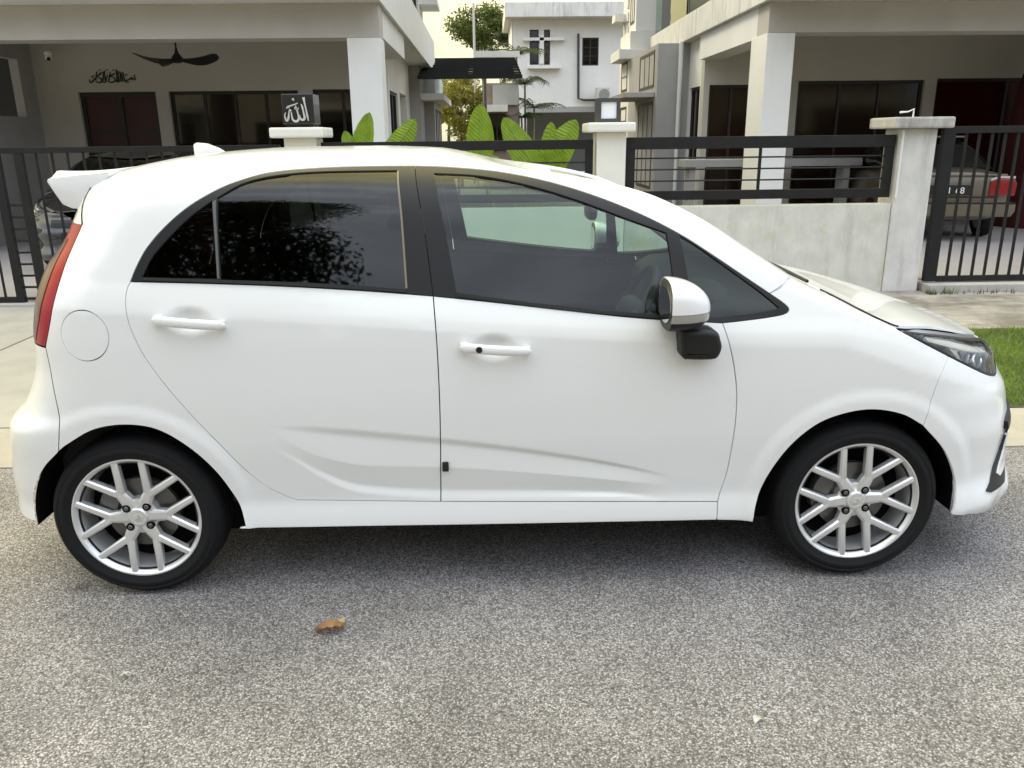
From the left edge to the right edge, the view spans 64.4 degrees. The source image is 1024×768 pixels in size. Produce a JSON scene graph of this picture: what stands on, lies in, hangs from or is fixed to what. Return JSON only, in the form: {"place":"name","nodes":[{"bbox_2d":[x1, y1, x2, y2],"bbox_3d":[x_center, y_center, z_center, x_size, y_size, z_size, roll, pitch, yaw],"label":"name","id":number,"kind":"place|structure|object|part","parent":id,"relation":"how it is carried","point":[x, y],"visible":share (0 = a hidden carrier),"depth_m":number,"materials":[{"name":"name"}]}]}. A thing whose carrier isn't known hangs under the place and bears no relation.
{"place":"outdoors","nodes":[
{"label":"outdoors","id":0,"kind":"place"},
{"bbox_2d":[0,307,35,427],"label":"driveway apron","id":1,"kind":"object","parent":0,"point":[17,366],"depth_m":6.14,"materials":[{"name":"concrete"}]},
{"bbox_2d":[0,301,34,306],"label":"gate threshold","id":2,"kind":"object","parent":1,"relation":"on","point":[29,304],"depth_m":8.12,"materials":[{"name":"concrete"}]},
{"bbox_2d":[0,145,280,302],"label":"swing gate","id":3,"kind":"structure","parent":2,"relation":"on","point":[7,217],"depth_m":7.91,"materials":[{"name":"black metal"}]},
{"bbox_2d":[0,242,46,300],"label":"porch floor","id":4,"kind":"structure","parent":0,"point":[7,271],"depth_m":10.01,"materials":[{"name":"tile"}]},
{"bbox_2d":[33,152,191,263],"bbox_3d":[-5.064,-2.487,11.112,1.901,1.451,3.670,-1,17,-2],"label":"hatchback car","id":5,"kind":"object","parent":4,"relation":"on","point":[69,213],"visible":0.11,"depth_m":9.81,"materials":[{"name":"paint"}]},
{"bbox_3d":[-5.745,-2.521,10.869,0.311,1.074,1.155,-1,17,-2],"label":"front door","id":6,"kind":"part","parent":5,"relation":"part of","materials":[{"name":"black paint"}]},
{"bbox_3d":[-5.771,-2.814,11.801,0.303,1.053,0.927,-1,17,-2],"label":"rear door","id":7,"kind":"part","parent":5,"relation":"part of","materials":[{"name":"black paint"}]},
{"bbox_3d":[-4.373,-2.547,10.905,0.311,1.074,1.155,-1,17,-2],"label":"front door","id":8,"kind":"part","parent":5,"relation":"part of","materials":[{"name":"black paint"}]},
{"bbox_2d":[0,0,450,246],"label":"terrace house","id":9,"kind":"structure","parent":4,"relation":"on","point":[350,63],"depth_m":13.50,"materials":[{"name":"white paint"}]},
{"bbox_2d":[44,51,52,60],"bbox_3d":[-7.513,-5.310,13.180,0.130,0.147,0.139,-1,17,-2],"label":"security camera","id":10,"kind":"object","parent":9,"relation":"attached to","point":[48,55],"visible":1,"depth_m":13.13,"materials":[{"name":"white paint"}]},
{"bbox_2d":[89,69,135,82],"bbox_3d":[-6.654,-5.119,13.522,0.769,0.219,0.013,-1,17,-2],"label":"wall calligraphy","id":11,"kind":"object","parent":9,"relation":"attached to","point":[110,75],"depth_m":13.52,"materials":[{"name":"black metal"}]},
{"bbox_2d":[80,92,161,162],"bbox_3d":[-6.607,-3.812,14.057,1.280,2.318,0.130,-1,17,-2],"label":"door","id":12,"kind":"structure","parent":9,"relation":"in","point":[110,118],"depth_m":13.82,"materials":[{"name":"black wood"}]},
{"bbox_2d":[132,43,218,66],"bbox_3d":[-4.839,-4.955,11.889,1.095,0.558,1.002,-1,17,-2],"label":"ceiling fan","id":13,"kind":"object","parent":9,"relation":"hanging from","point":[176,57],"visible":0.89,"depth_m":11.86,"materials":[{"name":"black plastic"}]},
{"bbox_2d":[170,90,297,146],"bbox_3d":[-4.680,-4.080,14.023,2.160,1.830,0.060,-1,17,-2],"label":"window","id":14,"kind":"structure","parent":9,"relation":"in","point":[210,117],"depth_m":13.87,"materials":[{"name":"black glass"}]},
{"bbox_2d":[313,89,352,141],"bbox_3d":[-2.866,-4.120,14.069,0.990,1.840,0.060,-1,17,-2],"label":"window","id":15,"kind":"structure","parent":9,"relation":"in","point":[334,104],"depth_m":13.90,"materials":[{"name":"black glass"}]},
{"bbox_2d":[389,91,396,132],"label":"window","id":16,"kind":"structure","parent":9,"relation":"in","point":[392,95],"depth_m":16.17,"materials":[{"name":"black glass"}]},
{"bbox_2d":[436,109,441,140],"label":"window","id":17,"kind":"structure","parent":9,"relation":"in","point":[437,111],"depth_m":21.68,"materials":[{"name":"black glass"}]},
{"bbox_2d":[0,447,1023,767],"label":"road","id":18,"kind":"structure","parent":0,"point":[622,645],"depth_m":2.59,"materials":[{"name":"grey asphalt"}]},
{"bbox_2d":[119,671,132,678],"bbox_3d":[-1.175,0.884,2.474,0.040,0.018,0.013,-9,19,-25],"label":"paper scrap","id":19,"kind":"object","parent":18,"relation":"on","point":[126,672],"visible":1,"depth_m":2.47,"materials":[{"name":"grey paper"}]},
{"bbox_2d":[316,617,344,632],"bbox_3d":[-0.592,0.802,2.699,0.059,0.033,0.113,16,23,43],"label":"dry leaf","id":20,"kind":"object","parent":18,"relation":"on","point":[331,624],"visible":1,"depth_m":2.70,"materials":[{"name":"beige plant"}]},
{"bbox_2d":[10,143,1010,589],"bbox_3d":[0.064,-0.253,3.542,3.946,1.560,2.044,-1,17,-2],"label":"hatchback car","id":21,"kind":"object","parent":18,"relation":"on","point":[226,341],"visible":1,"depth_m":2.75,"materials":[{"name":"white paint"}]},
{"bbox_3d":[-0.749,-0.150,2.779,0.997,1.133,0.326,-1,17,-2],"label":"rear door","id":22,"kind":"part","parent":21,"relation":"part of","materials":[{"name":"white paint"}]},
{"bbox_3d":[-0.794,-0.574,4.185,0.997,1.133,0.326,-1,17,-2],"label":"rear door","id":23,"kind":"part","parent":21,"relation":"part of","materials":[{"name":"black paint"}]},
{"bbox_3d":[0.256,-0.581,4.211,1.248,1.155,0.289,-2,17,-3],"label":"front door","id":24,"kind":"part","parent":21,"relation":"part of","materials":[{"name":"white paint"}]},
{"bbox_3d":[0.301,-0.157,2.807,1.242,1.155,0.334,-1,17,-2],"label":"front door","id":25,"kind":"part","parent":21,"relation":"part of","materials":[{"name":"white paint"}]},
{"bbox_2d":[753,715,760,724],"bbox_3d":[0.677,0.929,2.251,0.024,0.022,0.024,-5,17,-15],"label":"paper scrap","id":26,"kind":"object","parent":18,"relation":"on","point":[755,719],"visible":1,"depth_m":2.25,"materials":[{"name":"grey paper"}]},
{"bbox_2d":[455,180,583,207],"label":"garden soil","id":27,"kind":"structure","parent":0,"point":[474,191],"depth_m":23.61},
{"bbox_2d":[341,112,416,141],"bbox_3d":[-1.403,-1.996,8.841,0.745,1.818,0.342,-13,21,-36],"label":"broad leaf plant","id":28,"kind":"object","parent":27,"relation":"on","point":[406,131],"visible":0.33,"depth_m":8.65,"materials":[{"name":"green plant"}]},
{"bbox_2d":[441,79,482,186],"bbox_3d":[-1.688,-8.176,26.327,1.724,3.598,1.913,-9,19,-25],"label":"bush","id":29,"kind":"object","parent":27,"relation":"on","point":[452,92],"visible":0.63,"depth_m":25.76,"materials":[{"name":"green plant"}]},
{"bbox_2d":[446,102,482,182],"bbox_3d":[-1.269,-8.679,28.884,1.734,3.079,1.837,13,22,38],"label":"bush","id":30,"kind":"object","parent":27,"relation":"on","point":[451,135],"visible":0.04,"depth_m":28.65,"materials":[{"name":"green plant"}]},
{"bbox_2d":[417,51,521,194],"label":"carport roof","id":31,"kind":"structure","parent":27,"relation":"on","point":[485,65],"depth_m":19.51,"materials":[{"name":"black paint"}]},
{"bbox_2d":[472,3,478,185],"bbox_3d":[-1.214,-9.514,27.010,0.092,5.750,0.092,6,18,20],"label":"lamp post","id":32,"kind":"object","parent":27,"relation":"on","point":[474,49],"visible":0.46,"depth_m":26.46,"materials":[{"name":"grey metal"}]},
{"bbox_2d":[483,83,518,186],"bbox_3d":[-0.361,-7.957,26.148,1.100,3.150,2.600,-1,17,-2],"label":"annex","id":33,"kind":"object","parent":27,"relation":"on","point":[502,100],"visible":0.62,"depth_m":25.11,"materials":[{"name":"paint"}]},
{"bbox_2d":[489,114,505,150],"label":"window","id":34,"kind":"structure","parent":33,"relation":"in","point":[496,119],"depth_m":25.35,"materials":[{"name":"black glass"}]},
{"bbox_2d":[466,104,578,206],"bbox_3d":[0.119,-2.064,8.875,1.206,1.894,0.314,-1,17,-2],"label":"broad leaf plant","id":35,"kind":"object","parent":27,"relation":"on","point":[480,128],"visible":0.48,"depth_m":8.73,"materials":[{"name":"green plant"}]},
{"bbox_2d":[485,42,564,139],"bbox_3d":[0.395,-8.472,25.861,2.586,4.387,2.228,-10,19,-27],"label":"palm","id":36,"kind":"object","parent":27,"relation":"on","point":[522,81],"visible":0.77,"depth_m":25.55,"materials":[{"name":"green plant"}]},
{"bbox_2d":[423,0,623,140],"label":"sky","id":37,"kind":"structure","parent":0,"point":[444,47],"materials":[{"name":"white"}]},
{"bbox_2d":[454,151,1023,407],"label":"ground","id":38,"kind":"structure","parent":0,"point":[916,290],"depth_m":6.84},
{"bbox_2d":[269,127,332,146],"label":"gate pillar","id":39,"kind":"structure","parent":38,"relation":"on","point":[302,136],"depth_m":7.71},
{"bbox_2d":[281,94,320,126],"bbox_3d":[-2.045,-2.647,7.888,0.300,0.305,0.310,-1,17,-2],"label":"cube sign","id":40,"kind":"object","parent":39,"relation":"on","point":[300,110],"visible":1,"depth_m":7.75,"materials":[{"name":"grey plastic"}]},
{"bbox_2d":[441,79,482,140],"bbox_3d":[-2.921,-12.503,38.356,3.768,4.966,3.602,-1,17,-2],"label":"tree","id":41,"kind":"object","parent":38,"relation":"on","point":[478,89],"visible":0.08,"depth_m":38.63,"materials":[{"name":"green plant"}]},
{"bbox_2d":[442,0,503,89],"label":"tree","id":42,"kind":"object","parent":38,"relation":"on","point":[463,28],"visible":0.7,"depth_m":54.74,"materials":[{"name":"green plant"}]},
{"bbox_2d":[484,28,508,82],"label":"tree","id":43,"kind":"object","parent":38,"relation":"on","point":[501,36],"visible":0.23,"depth_m":48.09,"materials":[{"name":"green plant"}]},
{"bbox_2d":[0,408,1023,468],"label":"road edging","id":44,"kind":"object","parent":38,"relation":"on","point":[1015,437],"depth_m":4.40,"materials":[{"name":"brown"}]},
{"bbox_2d":[452,206,594,248],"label":"wall","id":45,"kind":"structure","parent":38,"relation":"on","point":[564,226],"depth_m":8.15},
{"bbox_2d":[321,139,592,202],"bbox_3d":[-0.527,-2.086,8.017,2.650,0.595,0.060,-1,17,-2],"label":"fence panel","id":46,"kind":"object","parent":45,"relation":"on","point":[587,145],"visible":0.34,"depth_m":7.94,"materials":[{"name":"black paint"}]},
{"bbox_2d":[503,0,623,172],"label":"house","id":47,"kind":"structure","parent":38,"relation":"on","point":[579,41],"depth_m":30.48,"materials":[{"name":"white paint"}]},
{"bbox_2d":[530,30,538,64],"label":"window","id":48,"kind":"structure","parent":47,"relation":"in","point":[534,59],"depth_m":30.40,"materials":[{"name":"black glass"}]},
{"bbox_2d":[544,30,549,64],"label":"window","id":49,"kind":"structure","parent":47,"relation":"in","point":[546,32],"depth_m":30.44,"materials":[{"name":"black glass"}]},
{"bbox_2d":[582,38,598,65],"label":"window","id":50,"kind":"structure","parent":47,"relation":"in","point":[590,46],"depth_m":30.52,"materials":[{"name":"black glass"}]},
{"bbox_2d":[594,87,609,104],"bbox_3d":[3.401,-10.834,30.608,0.505,0.611,0.615,-1,17,-2],"label":"air conditioner","id":51,"kind":"object","parent":47,"relation":"attached to","point":[602,92],"visible":0.65,"depth_m":30.29,"materials":[{"name":"grey"}]},
{"bbox_2d":[582,122,635,250],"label":"gate pillar","id":52,"kind":"structure","parent":38,"relation":"on","point":[609,150],"depth_m":7.94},
{"bbox_2d":[595,98,620,122],"bbox_3d":[0.934,-2.676,7.959,0.220,0.223,0.220,-1,17,-2],"label":"pillar lamp","id":53,"kind":"object","parent":52,"relation":"on","point":[607,109],"visible":0.84,"depth_m":7.87,"materials":[{"name":"grey glass"}]},
{"bbox_2d":[623,203,890,290],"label":"wall","id":54,"kind":"structure","parent":38,"relation":"on","point":[846,242],"depth_m":8.23,"materials":[{"name":"white concrete"}]},
{"bbox_2d":[625,134,896,199],"bbox_3d":[2.461,-2.153,8.093,2.670,0.605,0.060,-1,17,-2],"label":"fence panel","id":55,"kind":"object","parent":54,"relation":"on","point":[886,142],"visible":0.86,"depth_m":8.06,"materials":[{"name":"black paint"}]},
{"bbox_2d":[870,108,955,290],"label":"gate pillar","id":56,"kind":"structure","parent":38,"relation":"on","point":[913,161],"depth_m":8.15,"materials":[{"name":"white paint"}]},
{"bbox_2d":[876,290,1023,328],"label":"mossy apron","id":57,"kind":"object","parent":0,"point":[981,310],"depth_m":7.66,"materials":[{"name":"concrete"}]},
{"bbox_2d":[916,280,1023,292],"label":"gate sill","id":58,"kind":"structure","parent":57,"relation":"on","point":[976,286],"depth_m":8.32,"materials":[{"name":"concrete"}]},
{"bbox_2d":[921,126,1023,281],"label":"sliding gate","id":59,"kind":"structure","parent":58,"relation":"on","point":[939,196],"depth_m":8.23,"materials":[{"name":"grey metal"}]},
{"bbox_2d":[925,286,1015,294],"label":"weeds","id":60,"kind":"object","parent":57,"relation":"on","point":[929,292],"visible":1,"depth_m":8.23,"materials":[{"name":"green plant"}]},
{"bbox_2d":[918,221,1023,279],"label":"porch floor","id":61,"kind":"structure","parent":0,"point":[981,251],"depth_m":10.53,"materials":[{"name":"tile"}]},
{"bbox_2d":[678,157,862,204],"bbox_3d":[4.253,-3.193,13.573,2.903,1.100,0.500,-1,17,-2],"label":"porch counter","id":62,"kind":"object","parent":61,"relation":"on","point":[826,161],"visible":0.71,"depth_m":13.22,"materials":[{"name":"grey paint"}]},
{"bbox_2d":[609,0,1023,204],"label":"terrace house","id":63,"kind":"structure","parent":61,"relation":"on","point":[700,68],"depth_m":13.94,"materials":[{"name":"white paint"}]},
{"bbox_2d":[620,107,625,121],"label":"side window","id":64,"kind":"structure","parent":63,"relation":"in","point":[622,108],"depth_m":18.68,"materials":[{"name":"beige"}]},
{"bbox_2d":[621,61,627,92],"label":"side window","id":65,"kind":"structure","parent":63,"relation":"in","point":[626,62],"depth_m":18.39,"materials":[{"name":"beige glass"}]},
{"bbox_2d":[630,0,634,25],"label":"stair window","id":66,"kind":"structure","parent":63,"relation":"in","point":[632,22],"depth_m":17.87,"materials":[{"name":"beige glass"}]},
{"bbox_2d":[636,101,652,188],"bbox_3d":[2.649,-4.748,16.188,0.050,1.600,1.500,-1,17,-2],"label":"side window","id":67,"kind":"structure","parent":63,"relation":"in","point":[649,103],"depth_m":16.09,"materials":[{"name":"black"}]},
{"bbox_2d":[639,50,654,91],"bbox_3d":[2.634,-6.064,15.791,0.050,0.650,1.500,-1,17,-2],"label":"side window","id":68,"kind":"structure","parent":63,"relation":"in","point":[651,86],"depth_m":15.64,"materials":[{"name":"beige glass"}]},
{"bbox_2d":[688,87,699,156],"bbox_3d":[3.332,-4.186,14.786,0.060,2.280,0.750,-1,17,-2],"label":"window","id":69,"kind":"structure","parent":63,"relation":"in","point":[695,96],"depth_m":14.77,"materials":[{"name":"black glass"}]},
{"bbox_2d":[703,85,747,204],"bbox_3d":[3.953,-4.034,14.293,1.150,2.300,0.060,-1,17,-2],"label":"window","id":70,"kind":"structure","parent":63,"relation":"in","point":[727,107],"depth_m":14.15,"materials":[{"name":"black glass"}]},
{"bbox_2d":[788,80,922,203],"bbox_3d":[6.002,-4.097,14.339,2.190,2.350,0.060,-1,17,-2],"label":"window","id":71,"kind":"structure","parent":63,"relation":"in","point":[823,107],"depth_m":14.15,"materials":[{"name":"black glass"}]},
{"bbox_2d":[932,78,1020,172],"bbox_3d":[9.190,-4.168,14.420,3.770,2.370,0.060,-1,17,-2],"label":"window","id":72,"kind":"structure","parent":63,"relation":"in","point":[973,101],"depth_m":14.17,"materials":[{"name":"black glass"}]},
{"bbox_2d":[847,136,1016,235],"bbox_3d":[6.433,-3.301,13.278,1.700,1.430,4.543,2,17,10],"label":"sedan car","id":73,"kind":"object","parent":61,"relation":"on","point":[953,186],"visible":0.41,"depth_m":11.26,"materials":[{"name":"grey paint"}]},
{"bbox_2d":[993,73,1023,228],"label":"red cover","id":74,"kind":"object","parent":61,"relation":"on","point":[1017,116],"visible":0.63,"depth_m":12.89,"materials":[{"name":"red fabric"}]},
{"bbox_2d":[956,324,1023,406],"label":"grass verge","id":75,"kind":"object","parent":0,"point":[996,332],"depth_m":5.90,"materials":[{"name":"plant"}]}
]}

